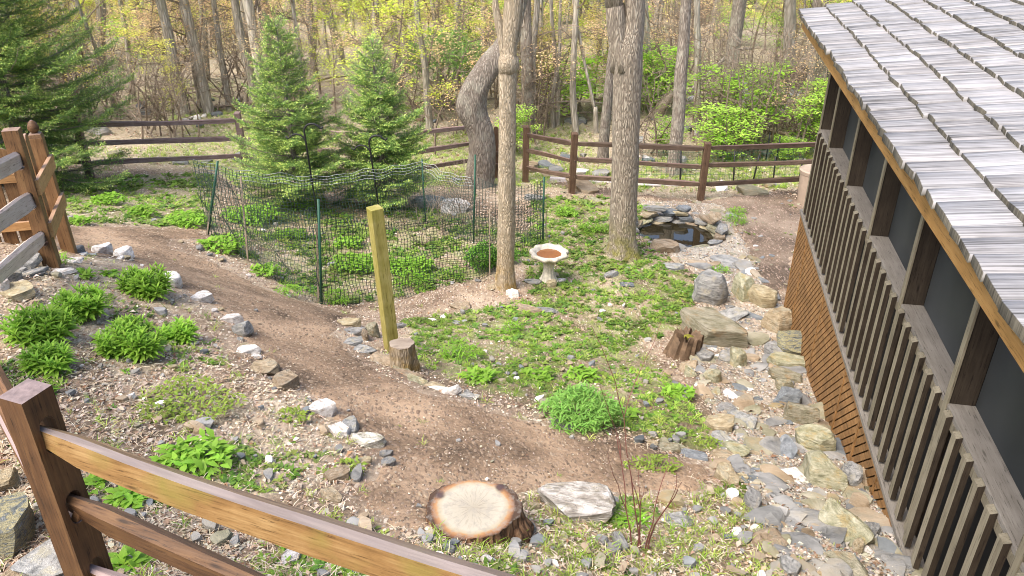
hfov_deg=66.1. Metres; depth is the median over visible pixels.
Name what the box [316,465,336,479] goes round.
garden plant
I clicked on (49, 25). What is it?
sapling
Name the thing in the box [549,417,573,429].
stone
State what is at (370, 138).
shepherd hook
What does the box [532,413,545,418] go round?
stone
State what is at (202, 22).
sapling
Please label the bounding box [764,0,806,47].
sapling
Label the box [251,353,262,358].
stone
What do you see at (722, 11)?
sapling
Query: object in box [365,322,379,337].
stone
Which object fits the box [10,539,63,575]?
stone
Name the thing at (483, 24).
sapling
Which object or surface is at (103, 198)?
garden plant
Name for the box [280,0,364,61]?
tree
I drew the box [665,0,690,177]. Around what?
tree
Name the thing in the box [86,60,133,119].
bare shrub
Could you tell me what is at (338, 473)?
stone
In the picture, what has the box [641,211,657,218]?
stone
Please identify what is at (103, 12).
tree
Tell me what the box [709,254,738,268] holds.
stone
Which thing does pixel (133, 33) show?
sapling
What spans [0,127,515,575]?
split rail fence
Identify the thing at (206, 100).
tree
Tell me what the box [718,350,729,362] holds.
stone
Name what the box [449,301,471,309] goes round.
stone
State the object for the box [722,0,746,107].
tree
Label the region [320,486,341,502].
stone
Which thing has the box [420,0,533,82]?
tree
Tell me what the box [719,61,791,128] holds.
shrub
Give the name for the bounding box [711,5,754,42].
shrub
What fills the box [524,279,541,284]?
stone
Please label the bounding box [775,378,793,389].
stone
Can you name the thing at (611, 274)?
stone
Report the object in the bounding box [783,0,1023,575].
screened porch
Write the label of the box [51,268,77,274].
stone
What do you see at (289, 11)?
sapling
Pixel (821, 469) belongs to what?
stone
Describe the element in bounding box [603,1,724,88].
sapling
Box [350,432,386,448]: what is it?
stone
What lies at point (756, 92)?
shrub
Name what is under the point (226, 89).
tree
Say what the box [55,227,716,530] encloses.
garden path
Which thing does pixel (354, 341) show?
stone
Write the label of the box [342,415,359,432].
stone
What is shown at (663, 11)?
sapling
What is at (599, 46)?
sapling
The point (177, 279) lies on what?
stone
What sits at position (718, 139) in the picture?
shrub
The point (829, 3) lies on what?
sapling
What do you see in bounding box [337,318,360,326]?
stone
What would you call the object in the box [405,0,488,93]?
sapling
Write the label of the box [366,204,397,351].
garden post
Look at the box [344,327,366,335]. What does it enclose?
stone
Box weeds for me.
[0,171,796,575]
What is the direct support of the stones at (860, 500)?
on the ground at (458, 290)
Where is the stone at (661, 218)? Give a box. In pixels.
[653,214,672,221]
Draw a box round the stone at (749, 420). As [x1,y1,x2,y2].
[727,409,757,428]
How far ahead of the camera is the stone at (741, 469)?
6.13 m
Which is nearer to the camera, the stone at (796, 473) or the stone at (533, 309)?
the stone at (796, 473)
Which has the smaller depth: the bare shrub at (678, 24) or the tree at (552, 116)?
the tree at (552, 116)
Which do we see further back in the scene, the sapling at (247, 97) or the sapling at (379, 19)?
the sapling at (379, 19)
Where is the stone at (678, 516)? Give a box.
[665,511,693,527]
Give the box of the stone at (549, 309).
[537,307,558,313]
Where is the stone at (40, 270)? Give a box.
[22,266,48,277]
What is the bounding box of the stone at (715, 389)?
[711,386,720,394]
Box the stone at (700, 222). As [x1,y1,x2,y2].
[694,218,707,225]
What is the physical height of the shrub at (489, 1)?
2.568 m
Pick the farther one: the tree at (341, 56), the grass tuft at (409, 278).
the tree at (341, 56)
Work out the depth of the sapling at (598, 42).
22.09 m
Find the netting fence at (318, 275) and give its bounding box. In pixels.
[193,154,546,304]
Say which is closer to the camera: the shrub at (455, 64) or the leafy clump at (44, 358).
the leafy clump at (44, 358)
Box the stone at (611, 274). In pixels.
[604,270,618,277]
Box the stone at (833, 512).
[818,497,874,546]
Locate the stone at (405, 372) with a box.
[394,368,423,377]
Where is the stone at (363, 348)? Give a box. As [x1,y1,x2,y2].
[353,344,376,353]
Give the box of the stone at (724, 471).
[714,462,738,485]
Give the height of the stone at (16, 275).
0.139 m
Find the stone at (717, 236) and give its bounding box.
[714,233,725,240]
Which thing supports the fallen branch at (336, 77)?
on the ground at (458, 290)
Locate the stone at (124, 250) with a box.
[113,245,134,257]
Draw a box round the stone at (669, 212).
[661,208,677,216]
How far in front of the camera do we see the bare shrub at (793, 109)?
19.92 m
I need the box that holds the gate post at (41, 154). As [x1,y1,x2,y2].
[27,120,77,252]
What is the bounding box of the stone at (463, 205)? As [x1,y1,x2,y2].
[440,198,469,213]
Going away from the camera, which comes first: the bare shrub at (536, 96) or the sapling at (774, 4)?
the bare shrub at (536, 96)
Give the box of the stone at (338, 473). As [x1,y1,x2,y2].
[323,465,349,483]
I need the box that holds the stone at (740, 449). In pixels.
[721,441,750,457]
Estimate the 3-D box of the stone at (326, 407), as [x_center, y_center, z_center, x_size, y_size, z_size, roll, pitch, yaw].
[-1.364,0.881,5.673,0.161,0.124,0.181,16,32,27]
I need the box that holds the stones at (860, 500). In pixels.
[0,78,922,575]
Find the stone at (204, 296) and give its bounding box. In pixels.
[190,290,214,302]
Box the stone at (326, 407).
[309,398,337,417]
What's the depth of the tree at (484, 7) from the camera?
26.48 m
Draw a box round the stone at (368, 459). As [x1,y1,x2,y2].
[346,456,371,464]
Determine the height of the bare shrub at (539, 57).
2.805 m
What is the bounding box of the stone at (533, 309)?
[514,303,541,313]
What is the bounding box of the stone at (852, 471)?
[840,461,862,486]
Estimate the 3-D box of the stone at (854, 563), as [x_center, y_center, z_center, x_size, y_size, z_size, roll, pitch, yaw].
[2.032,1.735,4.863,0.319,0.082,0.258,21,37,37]
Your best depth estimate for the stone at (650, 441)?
6.52 m
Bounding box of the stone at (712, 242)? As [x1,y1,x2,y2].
[707,239,722,245]
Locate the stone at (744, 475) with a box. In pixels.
[736,472,748,482]
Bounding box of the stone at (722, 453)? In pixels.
[710,449,733,458]
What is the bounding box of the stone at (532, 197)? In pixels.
[524,194,545,200]
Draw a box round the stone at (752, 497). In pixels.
[743,487,761,510]
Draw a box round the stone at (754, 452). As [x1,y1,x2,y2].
[749,450,766,456]
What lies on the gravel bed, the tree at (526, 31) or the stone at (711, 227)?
the stone at (711, 227)
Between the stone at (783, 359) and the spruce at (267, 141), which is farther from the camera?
the spruce at (267, 141)
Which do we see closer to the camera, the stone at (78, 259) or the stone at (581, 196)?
the stone at (78, 259)
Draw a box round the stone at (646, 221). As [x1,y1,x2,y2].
[642,218,652,225]
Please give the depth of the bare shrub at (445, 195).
12.59 m
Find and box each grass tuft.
[42,379,66,397]
[60,251,74,264]
[273,283,305,297]
[316,287,354,305]
[392,267,431,288]
[438,337,482,362]
[439,264,465,276]
[498,319,526,333]
[579,219,608,234]
[610,503,657,536]
[710,263,730,273]
[721,212,747,225]
[724,206,748,214]
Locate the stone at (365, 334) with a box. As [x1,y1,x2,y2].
[361,328,368,340]
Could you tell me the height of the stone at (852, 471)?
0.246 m
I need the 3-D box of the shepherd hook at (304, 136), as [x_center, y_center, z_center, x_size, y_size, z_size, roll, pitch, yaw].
[-3.152,-1.651,12.325,0.608,1.910,0.031,0,28,0]
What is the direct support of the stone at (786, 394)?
on the ground at (458, 290)
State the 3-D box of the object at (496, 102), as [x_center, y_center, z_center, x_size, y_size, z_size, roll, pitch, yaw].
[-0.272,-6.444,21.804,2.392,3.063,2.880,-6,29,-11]
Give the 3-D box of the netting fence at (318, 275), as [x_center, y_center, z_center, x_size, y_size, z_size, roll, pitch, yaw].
[-1.736,-1.091,11.571,4.807,2.081,2.598,-20,34,-33]
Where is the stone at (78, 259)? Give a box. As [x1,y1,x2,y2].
[66,256,83,262]
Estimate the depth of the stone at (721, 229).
13.71 m
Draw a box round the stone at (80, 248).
[76,245,85,252]
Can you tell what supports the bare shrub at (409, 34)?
on the ground at (458, 290)
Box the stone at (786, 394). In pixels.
[773,386,802,403]
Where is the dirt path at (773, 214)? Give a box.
[552,182,803,300]
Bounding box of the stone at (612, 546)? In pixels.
[606,542,621,556]
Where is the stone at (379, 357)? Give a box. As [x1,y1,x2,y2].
[369,352,389,365]
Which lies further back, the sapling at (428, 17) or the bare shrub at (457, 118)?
the sapling at (428, 17)
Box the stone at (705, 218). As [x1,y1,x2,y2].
[699,214,715,224]
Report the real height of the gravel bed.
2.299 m
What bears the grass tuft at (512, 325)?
on the ground at (458, 290)
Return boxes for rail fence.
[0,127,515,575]
[2,111,468,183]
[522,125,815,200]
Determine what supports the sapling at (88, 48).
on the ground at (458, 290)
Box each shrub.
[7,10,92,125]
[12,46,70,115]
[25,4,117,118]
[48,48,115,104]
[51,45,122,115]
[72,36,206,138]
[85,14,106,53]
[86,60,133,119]
[113,61,187,135]
[123,20,163,64]
[127,0,171,44]
[133,36,209,114]
[135,51,199,137]
[146,0,197,43]
[171,0,228,57]
[180,31,276,110]
[206,0,235,45]
[207,19,251,77]
[230,9,335,123]
[269,2,287,38]
[287,39,336,104]
[365,44,441,122]
[395,198,451,244]
[397,27,491,110]
[399,15,426,55]
[402,53,469,120]
[411,147,480,234]
[417,143,480,223]
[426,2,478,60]
[435,83,487,136]
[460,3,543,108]
[460,13,494,61]
[472,24,552,118]
[479,0,503,41]
[494,36,579,144]
[495,103,542,155]
[498,19,589,127]
[517,38,593,128]
[518,52,605,120]
[531,4,565,37]
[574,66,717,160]
[580,8,590,33]
[584,30,654,66]
[586,41,702,109]
[595,44,673,102]
[643,18,673,75]
[643,24,678,101]
[644,112,689,155]
[650,0,729,72]
[651,39,667,73]
[652,0,726,72]
[657,10,726,82]
[661,61,795,149]
[673,16,772,144]
[685,100,768,161]
[689,0,768,92]
[689,48,751,126]
[690,20,754,88]
[692,0,712,27]
[692,16,806,158]
[693,0,714,23]
[707,81,747,134]
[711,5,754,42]
[715,20,825,153]
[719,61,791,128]
[746,36,809,111]
[758,10,806,63]
[765,133,811,160]
[767,75,804,135]
[772,74,805,131]
[778,81,820,134]
[784,78,827,155]
[794,75,826,148]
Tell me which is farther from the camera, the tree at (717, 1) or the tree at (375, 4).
the tree at (717, 1)
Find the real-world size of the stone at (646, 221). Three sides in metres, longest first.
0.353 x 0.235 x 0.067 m
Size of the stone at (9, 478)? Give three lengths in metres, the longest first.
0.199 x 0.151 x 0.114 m
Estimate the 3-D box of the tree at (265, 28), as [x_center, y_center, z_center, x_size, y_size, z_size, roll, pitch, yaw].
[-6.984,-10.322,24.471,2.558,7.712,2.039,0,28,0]
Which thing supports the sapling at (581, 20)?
on the ground at (458, 290)
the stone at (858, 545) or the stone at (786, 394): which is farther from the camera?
the stone at (786, 394)
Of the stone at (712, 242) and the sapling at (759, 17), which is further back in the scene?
the sapling at (759, 17)
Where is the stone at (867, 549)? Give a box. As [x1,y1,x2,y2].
[864,545,872,555]
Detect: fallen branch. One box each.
[140,65,220,91]
[154,86,246,96]
[214,90,343,108]
[316,75,369,81]
[384,80,438,112]
[516,100,602,125]
[560,97,611,120]
[686,47,751,95]
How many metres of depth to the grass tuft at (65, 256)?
7.33 m
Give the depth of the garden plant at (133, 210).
11.68 m
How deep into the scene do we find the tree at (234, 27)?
27.58 m
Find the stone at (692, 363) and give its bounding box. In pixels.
[678,359,697,372]
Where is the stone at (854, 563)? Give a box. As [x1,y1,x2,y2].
[820,551,868,575]
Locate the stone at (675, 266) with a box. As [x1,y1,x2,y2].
[663,263,683,270]
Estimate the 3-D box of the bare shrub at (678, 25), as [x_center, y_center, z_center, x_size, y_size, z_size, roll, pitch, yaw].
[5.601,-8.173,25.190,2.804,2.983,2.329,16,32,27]
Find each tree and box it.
[0,0,155,107]
[4,1,56,47]
[44,0,71,65]
[61,0,94,51]
[74,2,84,62]
[95,0,106,65]
[104,0,218,107]
[115,0,281,113]
[118,0,136,102]
[155,0,189,115]
[172,0,279,111]
[198,0,210,80]
[206,0,214,41]
[211,0,234,110]
[211,0,302,56]
[231,0,260,109]
[232,0,303,109]
[240,1,251,72]
[254,0,340,76]
[256,0,274,77]
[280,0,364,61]
[313,0,317,47]
[318,0,344,64]
[326,0,491,135]
[340,0,400,45]
[342,0,388,40]
[348,0,355,45]
[354,0,413,119]
[360,0,372,69]
[360,0,443,65]
[391,0,517,85]
[398,0,407,48]
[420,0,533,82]
[423,0,486,54]
[456,0,527,189]
[468,0,607,125]
[492,0,523,291]
[500,0,554,81]
[520,0,535,140]
[544,0,571,38]
[549,0,559,126]
[550,0,561,127]
[562,0,604,135]
[572,0,598,133]
[581,0,601,57]
[597,49,612,164]
[604,0,644,262]
[644,0,653,106]
[648,0,716,53]
[654,0,674,45]
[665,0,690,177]
[670,0,712,17]
[694,0,701,129]
[712,0,718,39]
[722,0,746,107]
[724,0,845,50]
[760,0,851,66]
[761,0,771,29]
[783,0,795,65]
[799,0,821,140]
[811,0,828,134]
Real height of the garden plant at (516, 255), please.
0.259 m
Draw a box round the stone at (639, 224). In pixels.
[636,220,642,228]
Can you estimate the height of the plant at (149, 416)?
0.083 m
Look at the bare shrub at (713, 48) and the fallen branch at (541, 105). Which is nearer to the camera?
the fallen branch at (541, 105)
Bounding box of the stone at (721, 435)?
[711,430,733,443]
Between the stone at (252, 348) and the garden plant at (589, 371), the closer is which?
the stone at (252, 348)
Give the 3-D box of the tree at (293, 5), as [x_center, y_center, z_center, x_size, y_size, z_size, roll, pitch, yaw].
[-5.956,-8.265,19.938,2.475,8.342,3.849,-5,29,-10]
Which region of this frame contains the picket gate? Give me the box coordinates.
[0,148,40,244]
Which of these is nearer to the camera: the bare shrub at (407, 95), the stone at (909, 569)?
the stone at (909, 569)
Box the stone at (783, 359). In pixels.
[766,352,805,367]
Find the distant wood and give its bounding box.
[28,0,851,22]
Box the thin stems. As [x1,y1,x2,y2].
[592,321,681,550]
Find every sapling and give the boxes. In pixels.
[12,0,120,119]
[25,1,76,47]
[51,0,108,66]
[52,0,91,49]
[58,0,143,62]
[59,0,137,37]
[83,0,174,103]
[85,9,152,79]
[88,0,121,54]
[90,0,226,112]
[100,3,193,118]
[108,0,133,41]
[108,0,142,30]
[115,0,214,89]
[116,0,151,45]
[128,0,231,106]
[132,0,207,60]
[138,0,198,51]
[173,0,229,27]
[200,0,279,104]
[205,1,236,39]
[219,0,239,37]
[256,0,316,45]
[262,0,349,93]
[268,0,304,38]
[289,0,356,115]
[299,1,343,44]
[318,0,358,24]
[321,0,470,144]
[337,0,407,53]
[338,0,412,50]
[345,0,414,64]
[348,0,408,62]
[355,0,391,45]
[381,11,521,155]
[404,0,477,45]
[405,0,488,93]
[406,0,448,42]
[410,0,453,26]
[460,0,503,47]
[464,0,503,96]
[473,0,571,47]
[518,0,577,97]
[519,29,570,80]
[531,3,571,44]
[531,4,581,99]
[532,0,586,79]
[538,0,601,99]
[562,0,623,100]
[569,20,612,120]
[578,0,604,38]
[583,3,652,79]
[595,0,678,53]
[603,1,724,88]
[648,0,673,34]
[662,0,757,63]
[714,0,730,40]
[723,0,808,61]
[745,0,770,49]
[755,0,803,62]
[757,28,828,157]
[758,39,810,85]
[761,1,806,46]
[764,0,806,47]
[775,0,812,44]
[806,0,850,94]
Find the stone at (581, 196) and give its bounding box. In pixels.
[571,194,584,198]
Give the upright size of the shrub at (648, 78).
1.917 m
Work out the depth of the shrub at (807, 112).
17.80 m
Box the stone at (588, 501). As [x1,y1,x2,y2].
[537,481,615,523]
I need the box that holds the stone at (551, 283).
[546,279,556,287]
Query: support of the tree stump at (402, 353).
on the ground at (458, 290)
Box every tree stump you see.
[389,338,420,371]
[425,479,533,548]
[662,326,703,360]
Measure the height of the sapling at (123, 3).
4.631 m
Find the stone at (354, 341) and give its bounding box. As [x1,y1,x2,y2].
[343,336,362,346]
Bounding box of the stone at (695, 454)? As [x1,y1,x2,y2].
[680,448,707,460]
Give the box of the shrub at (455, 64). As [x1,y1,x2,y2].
[397,27,491,110]
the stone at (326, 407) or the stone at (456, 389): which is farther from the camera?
the stone at (456, 389)
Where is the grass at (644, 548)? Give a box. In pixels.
[0,94,842,575]
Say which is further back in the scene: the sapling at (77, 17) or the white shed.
the sapling at (77, 17)
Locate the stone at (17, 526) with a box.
[0,492,36,560]
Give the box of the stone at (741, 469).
[738,467,752,473]
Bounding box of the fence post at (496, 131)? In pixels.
[494,126,498,177]
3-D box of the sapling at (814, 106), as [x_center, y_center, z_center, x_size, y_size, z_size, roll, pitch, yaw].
[6.964,-4.374,17.956,3.000,2.814,2.166,-3,28,-6]
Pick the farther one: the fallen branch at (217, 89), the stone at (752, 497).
the fallen branch at (217, 89)
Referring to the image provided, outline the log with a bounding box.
[650,90,672,116]
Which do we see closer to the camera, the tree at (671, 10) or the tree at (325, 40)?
the tree at (325, 40)
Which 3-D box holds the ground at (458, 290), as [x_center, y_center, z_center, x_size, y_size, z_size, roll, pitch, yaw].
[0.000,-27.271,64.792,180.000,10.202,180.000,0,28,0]
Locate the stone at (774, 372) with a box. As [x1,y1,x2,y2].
[768,366,802,382]
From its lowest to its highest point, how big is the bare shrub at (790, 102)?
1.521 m
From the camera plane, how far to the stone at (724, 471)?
5.92 m
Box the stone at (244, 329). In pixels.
[231,320,253,336]
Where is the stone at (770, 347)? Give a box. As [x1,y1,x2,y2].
[764,341,782,353]
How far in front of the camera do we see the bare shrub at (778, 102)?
17.95 m
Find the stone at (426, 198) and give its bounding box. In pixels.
[411,195,444,208]
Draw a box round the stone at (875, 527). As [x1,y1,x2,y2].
[866,522,880,535]
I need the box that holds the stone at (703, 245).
[691,244,709,247]
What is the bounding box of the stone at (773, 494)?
[765,492,793,501]
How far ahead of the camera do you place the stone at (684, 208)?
14.33 m
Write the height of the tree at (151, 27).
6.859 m
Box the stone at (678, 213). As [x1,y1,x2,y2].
[673,210,688,215]
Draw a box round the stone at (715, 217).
[708,211,721,222]
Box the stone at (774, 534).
[750,527,787,550]
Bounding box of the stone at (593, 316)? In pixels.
[589,313,598,318]
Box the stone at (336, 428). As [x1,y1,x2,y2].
[328,421,350,437]
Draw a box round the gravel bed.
[638,199,889,575]
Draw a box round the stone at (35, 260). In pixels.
[20,252,42,269]
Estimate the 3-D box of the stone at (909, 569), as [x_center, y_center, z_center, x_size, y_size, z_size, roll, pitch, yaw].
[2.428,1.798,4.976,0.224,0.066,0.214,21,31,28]
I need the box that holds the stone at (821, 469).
[801,450,848,491]
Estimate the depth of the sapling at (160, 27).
23.25 m
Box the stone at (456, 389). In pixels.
[441,384,461,394]
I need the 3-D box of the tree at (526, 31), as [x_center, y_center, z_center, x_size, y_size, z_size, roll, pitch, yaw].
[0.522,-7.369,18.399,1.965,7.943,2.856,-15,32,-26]
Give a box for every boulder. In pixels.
[680,307,747,347]
[691,269,728,305]
[729,346,746,367]
[731,272,754,301]
[748,284,777,307]
[761,306,791,333]
[776,330,802,355]
[782,401,819,424]
[795,424,836,451]
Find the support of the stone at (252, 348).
on the ground at (458, 290)
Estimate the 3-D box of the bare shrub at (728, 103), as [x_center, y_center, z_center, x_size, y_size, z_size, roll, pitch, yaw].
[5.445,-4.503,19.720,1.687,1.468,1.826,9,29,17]
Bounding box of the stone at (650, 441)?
[644,439,658,445]
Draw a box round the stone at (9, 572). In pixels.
[0,569,22,575]
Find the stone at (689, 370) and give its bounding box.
[684,365,696,376]
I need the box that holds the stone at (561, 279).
[557,278,565,282]
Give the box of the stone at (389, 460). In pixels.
[381,456,395,466]
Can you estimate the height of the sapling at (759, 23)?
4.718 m
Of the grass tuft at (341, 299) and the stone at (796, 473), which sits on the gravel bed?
the stone at (796, 473)
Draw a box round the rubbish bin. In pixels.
[797,164,811,204]
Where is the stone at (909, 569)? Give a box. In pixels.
[881,554,914,575]
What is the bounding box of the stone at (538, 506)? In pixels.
[530,502,541,511]
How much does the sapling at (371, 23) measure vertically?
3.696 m
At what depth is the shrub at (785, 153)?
17.90 m
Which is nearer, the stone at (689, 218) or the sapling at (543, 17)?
the stone at (689, 218)
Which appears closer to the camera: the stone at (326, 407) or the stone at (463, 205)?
the stone at (326, 407)
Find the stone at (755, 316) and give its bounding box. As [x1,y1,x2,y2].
[744,311,762,319]
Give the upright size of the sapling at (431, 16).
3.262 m
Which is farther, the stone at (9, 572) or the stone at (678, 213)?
the stone at (678, 213)
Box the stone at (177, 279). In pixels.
[165,271,182,287]
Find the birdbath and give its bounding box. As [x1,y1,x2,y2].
[529,243,568,283]
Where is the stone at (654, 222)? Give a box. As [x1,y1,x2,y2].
[650,221,666,223]
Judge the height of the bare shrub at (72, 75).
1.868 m
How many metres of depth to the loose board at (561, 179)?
16.76 m
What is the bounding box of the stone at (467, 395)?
[458,392,479,399]
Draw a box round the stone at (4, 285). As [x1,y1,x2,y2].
[0,278,9,295]
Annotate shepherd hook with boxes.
[285,123,322,215]
[351,134,387,204]
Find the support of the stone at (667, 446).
on the ground at (458, 290)
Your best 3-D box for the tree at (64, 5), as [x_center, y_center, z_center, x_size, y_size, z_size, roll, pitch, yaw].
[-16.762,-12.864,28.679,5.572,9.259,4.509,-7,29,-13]
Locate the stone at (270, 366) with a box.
[250,358,279,374]
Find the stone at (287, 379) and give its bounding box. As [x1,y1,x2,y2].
[272,369,299,390]
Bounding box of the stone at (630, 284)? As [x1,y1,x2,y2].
[620,282,633,287]
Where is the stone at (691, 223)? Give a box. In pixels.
[685,222,698,225]
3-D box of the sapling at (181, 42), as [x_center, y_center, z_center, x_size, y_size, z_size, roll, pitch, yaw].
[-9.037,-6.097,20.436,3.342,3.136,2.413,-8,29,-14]
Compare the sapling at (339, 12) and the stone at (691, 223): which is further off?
the sapling at (339, 12)
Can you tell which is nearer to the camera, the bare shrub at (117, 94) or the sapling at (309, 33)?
the bare shrub at (117, 94)
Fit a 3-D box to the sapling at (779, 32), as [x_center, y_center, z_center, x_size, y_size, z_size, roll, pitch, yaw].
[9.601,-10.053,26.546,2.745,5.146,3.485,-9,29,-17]
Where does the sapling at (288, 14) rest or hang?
on the ground at (458, 290)
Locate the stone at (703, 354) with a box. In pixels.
[696,347,714,361]
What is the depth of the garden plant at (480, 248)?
11.51 m
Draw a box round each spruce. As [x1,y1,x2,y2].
[0,0,137,193]
[219,5,368,206]
[326,28,447,210]
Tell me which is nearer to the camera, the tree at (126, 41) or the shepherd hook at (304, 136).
the shepherd hook at (304, 136)
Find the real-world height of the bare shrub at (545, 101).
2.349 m
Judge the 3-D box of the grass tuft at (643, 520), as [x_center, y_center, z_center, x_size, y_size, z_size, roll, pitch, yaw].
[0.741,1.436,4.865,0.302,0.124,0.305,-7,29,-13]
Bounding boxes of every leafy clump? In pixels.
[0,299,81,349]
[15,339,79,378]
[49,281,111,325]
[89,313,170,363]
[114,261,175,302]
[160,315,202,345]
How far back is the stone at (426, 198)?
14.35 m
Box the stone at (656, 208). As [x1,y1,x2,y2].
[643,205,667,211]
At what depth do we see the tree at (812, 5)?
23.81 m
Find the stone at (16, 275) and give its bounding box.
[8,269,22,281]
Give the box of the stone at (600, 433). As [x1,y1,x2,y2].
[583,427,602,435]
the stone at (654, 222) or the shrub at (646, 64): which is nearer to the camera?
the stone at (654, 222)
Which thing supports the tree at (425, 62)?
on the ground at (458, 290)
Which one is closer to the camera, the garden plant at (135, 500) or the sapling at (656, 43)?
the garden plant at (135, 500)
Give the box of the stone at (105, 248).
[91,242,112,254]
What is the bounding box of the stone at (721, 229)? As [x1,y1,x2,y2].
[715,223,728,234]
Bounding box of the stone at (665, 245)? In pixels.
[650,239,679,252]
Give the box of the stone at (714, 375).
[703,369,721,382]
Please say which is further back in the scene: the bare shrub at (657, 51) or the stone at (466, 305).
the bare shrub at (657, 51)
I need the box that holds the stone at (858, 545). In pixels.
[851,538,864,553]
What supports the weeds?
on the ground at (458, 290)
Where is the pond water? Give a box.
[640,222,712,246]
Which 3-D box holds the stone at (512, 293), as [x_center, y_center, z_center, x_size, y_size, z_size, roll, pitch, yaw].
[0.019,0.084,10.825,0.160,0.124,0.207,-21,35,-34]
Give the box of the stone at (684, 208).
[676,205,690,211]
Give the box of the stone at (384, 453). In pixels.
[379,450,393,457]
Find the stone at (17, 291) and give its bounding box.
[0,280,35,301]
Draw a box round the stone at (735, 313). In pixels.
[718,307,748,320]
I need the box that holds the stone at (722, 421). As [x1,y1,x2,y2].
[704,413,734,432]
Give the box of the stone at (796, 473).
[781,467,806,484]
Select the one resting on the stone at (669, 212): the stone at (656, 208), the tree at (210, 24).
the stone at (656, 208)
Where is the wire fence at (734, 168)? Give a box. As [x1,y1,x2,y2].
[639,132,804,181]
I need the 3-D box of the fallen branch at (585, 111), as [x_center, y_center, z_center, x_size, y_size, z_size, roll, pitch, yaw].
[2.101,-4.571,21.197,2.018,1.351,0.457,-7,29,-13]
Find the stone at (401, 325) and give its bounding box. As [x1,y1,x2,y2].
[397,323,406,328]
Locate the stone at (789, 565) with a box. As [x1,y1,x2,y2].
[779,554,801,575]
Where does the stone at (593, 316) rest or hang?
on the ground at (458, 290)
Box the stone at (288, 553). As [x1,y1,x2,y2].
[280,549,301,563]
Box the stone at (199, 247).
[196,244,202,250]
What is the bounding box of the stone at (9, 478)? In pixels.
[0,467,20,491]
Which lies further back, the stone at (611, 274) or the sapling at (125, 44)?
the sapling at (125, 44)
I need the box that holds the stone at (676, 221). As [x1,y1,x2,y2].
[669,219,684,223]
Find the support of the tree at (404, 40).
on the ground at (458, 290)
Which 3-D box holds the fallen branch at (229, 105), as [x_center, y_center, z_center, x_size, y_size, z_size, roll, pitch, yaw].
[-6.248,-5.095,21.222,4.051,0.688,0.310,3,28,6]
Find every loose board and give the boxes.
[550,176,610,182]
[638,183,687,186]
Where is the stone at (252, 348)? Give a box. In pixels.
[236,344,260,353]
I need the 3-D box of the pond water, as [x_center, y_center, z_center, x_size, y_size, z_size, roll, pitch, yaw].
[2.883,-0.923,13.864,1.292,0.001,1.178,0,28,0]
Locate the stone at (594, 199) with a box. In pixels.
[587,197,604,202]
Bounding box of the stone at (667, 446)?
[658,441,680,452]
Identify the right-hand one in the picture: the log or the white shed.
the white shed
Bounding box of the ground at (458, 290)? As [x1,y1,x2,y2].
[0,0,844,575]
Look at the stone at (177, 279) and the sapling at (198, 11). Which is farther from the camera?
the sapling at (198, 11)
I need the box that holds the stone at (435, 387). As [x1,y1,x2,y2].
[429,385,447,390]
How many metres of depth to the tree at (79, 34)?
27.72 m
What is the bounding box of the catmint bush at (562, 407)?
[537,379,627,435]
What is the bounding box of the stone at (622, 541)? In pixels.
[611,531,628,551]
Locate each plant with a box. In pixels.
[69,214,95,225]
[75,267,96,280]
[83,474,108,494]
[86,191,135,205]
[97,267,120,277]
[101,485,148,512]
[108,545,156,575]
[124,204,160,217]
[131,395,182,425]
[137,372,246,424]
[149,427,243,479]
[163,209,207,228]
[196,232,248,254]
[220,203,284,226]
[249,262,281,276]
[271,193,327,212]
[274,404,314,426]
[276,228,308,241]
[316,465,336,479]
[330,251,373,273]
[332,234,364,248]
[334,455,367,475]
[389,255,435,277]
[455,365,500,384]
[462,240,496,272]
[514,250,521,261]
[519,364,555,382]
[554,206,579,217]
[562,364,601,382]
[615,401,641,419]
[623,454,683,474]
[660,382,696,400]
[692,435,723,450]
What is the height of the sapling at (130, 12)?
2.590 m
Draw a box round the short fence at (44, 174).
[23,133,66,238]
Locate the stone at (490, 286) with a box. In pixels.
[486,284,494,290]
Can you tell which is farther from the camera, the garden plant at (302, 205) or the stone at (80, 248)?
the garden plant at (302, 205)
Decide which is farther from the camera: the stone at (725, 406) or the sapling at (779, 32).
the sapling at (779, 32)
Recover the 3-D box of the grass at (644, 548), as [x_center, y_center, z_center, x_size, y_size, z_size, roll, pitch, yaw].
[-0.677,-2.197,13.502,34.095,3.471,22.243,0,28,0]
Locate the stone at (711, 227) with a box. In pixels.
[705,223,717,232]
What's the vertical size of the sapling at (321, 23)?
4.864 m
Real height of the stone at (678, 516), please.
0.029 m
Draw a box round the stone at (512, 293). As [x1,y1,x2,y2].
[506,288,518,297]
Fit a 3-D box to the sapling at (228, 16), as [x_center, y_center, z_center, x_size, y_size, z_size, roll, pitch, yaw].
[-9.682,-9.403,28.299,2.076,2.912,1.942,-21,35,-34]
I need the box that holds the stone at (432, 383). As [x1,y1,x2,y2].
[423,381,445,386]
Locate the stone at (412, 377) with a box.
[407,373,427,384]
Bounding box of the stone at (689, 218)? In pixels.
[677,215,694,221]
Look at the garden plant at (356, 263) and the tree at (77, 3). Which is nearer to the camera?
the garden plant at (356, 263)
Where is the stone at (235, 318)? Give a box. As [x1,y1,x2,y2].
[220,313,243,323]
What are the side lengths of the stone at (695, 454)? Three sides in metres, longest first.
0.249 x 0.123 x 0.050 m
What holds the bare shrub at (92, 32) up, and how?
on the ground at (458, 290)
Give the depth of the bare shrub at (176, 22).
34.16 m
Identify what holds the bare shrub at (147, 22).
on the ground at (458, 290)
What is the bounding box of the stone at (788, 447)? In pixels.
[780,434,797,458]
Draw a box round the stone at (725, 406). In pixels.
[716,402,736,413]

